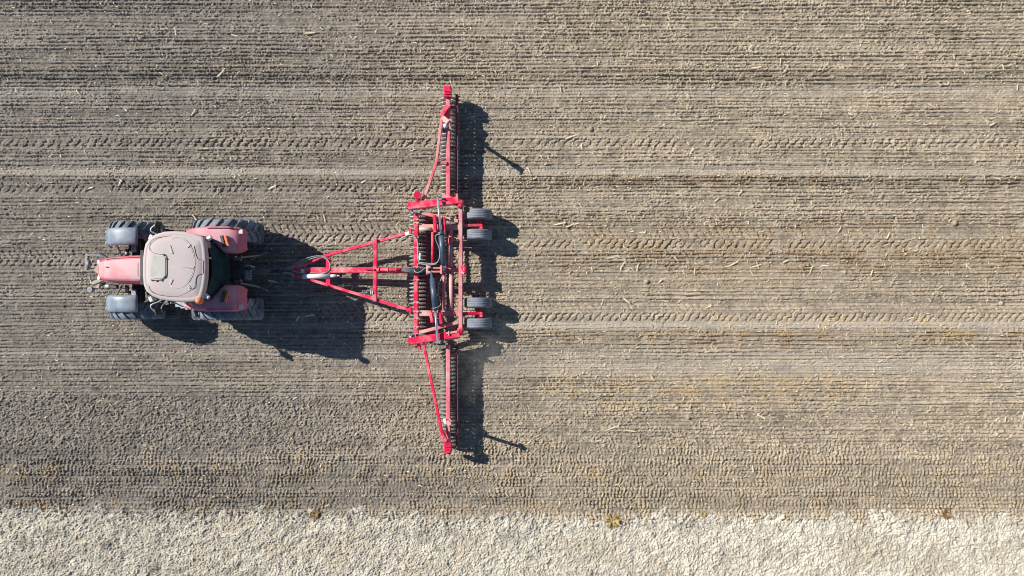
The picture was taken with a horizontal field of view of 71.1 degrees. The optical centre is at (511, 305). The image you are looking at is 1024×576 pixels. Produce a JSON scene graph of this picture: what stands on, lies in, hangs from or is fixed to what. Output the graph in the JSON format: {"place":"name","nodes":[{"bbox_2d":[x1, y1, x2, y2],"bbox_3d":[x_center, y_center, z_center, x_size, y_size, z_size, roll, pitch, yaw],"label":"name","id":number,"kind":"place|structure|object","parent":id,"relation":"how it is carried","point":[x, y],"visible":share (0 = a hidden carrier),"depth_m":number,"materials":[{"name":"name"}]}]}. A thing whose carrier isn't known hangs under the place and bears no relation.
{"place":"outdoors","nodes":[
{"label":"outdoors","id":0,"kind":"place"},
{"bbox_2d":[0,0,1023,575],"bbox_3d":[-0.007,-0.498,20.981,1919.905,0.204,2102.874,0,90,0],"label":"field soil","id":1,"kind":"structure","parent":0,"point":[112,490],"depth_m":20.97,"materials":[{"name":"brown soil"}]},
{"bbox_2d":[84,218,283,319],"bbox_3d":[-9.205,-0.965,19.442,5.390,3.114,2.730,0,90,0],"label":"tractor","id":2,"kind":"object","parent":1,"relation":"on","point":[199,269],"visible":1,"depth_m":19.13,"materials":[{"name":"metal"}]},
{"bbox_2d":[308,509,321,519],"bbox_3d":[-5.771,6.089,20.926,0.380,0.123,0.367,25,90,0],"label":"withered weed","id":3,"kind":"object","parent":1,"relation":"on","point":[315,516],"visible":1,"depth_m":20.92,"materials":[{"name":"brown plant"}]},
{"bbox_2d":[266,86,491,453],"bbox_3d":[-1.816,-0.999,20.105,7.401,1.814,7.634,44,90,0],"label":"field roller","id":4,"kind":"object","parent":1,"relation":"on","point":[417,232],"visible":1,"depth_m":20.20,"materials":[{"name":"metal"}]},
{"bbox_2d":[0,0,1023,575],"bbox_3d":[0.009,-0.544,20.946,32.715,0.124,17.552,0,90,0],"label":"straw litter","id":5,"kind":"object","parent":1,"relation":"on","point":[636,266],"visible":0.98,"depth_m":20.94,"materials":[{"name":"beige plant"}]},
{"bbox_2d":[603,513,622,529],"bbox_3d":[2.946,6.269,20.890,0.592,0.176,0.530,-31,90,0],"label":"withered weed","id":6,"kind":"object","parent":1,"relation":"on","point":[615,516],"visible":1,"depth_m":20.91,"materials":[{"name":"yellow plant"}]},
{"bbox_2d":[699,510,706,516],"bbox_3d":[5.595,6.082,20.940,0.244,0.070,0.229,0,90,0],"label":"withered weed","id":7,"kind":"object","parent":1,"relation":"on","point":[703,514],"visible":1,"depth_m":20.93,"materials":[{"name":"yellow plant"}]},
{"bbox_2d":[941,507,952,519],"bbox_3d":[12.704,6.059,20.924,0.322,0.107,0.396,35,90,0],"label":"withered weed","id":8,"kind":"object","parent":1,"relation":"on","point":[945,512],"visible":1,"depth_m":20.91,"materials":[{"name":"brown plant"}]}
]}

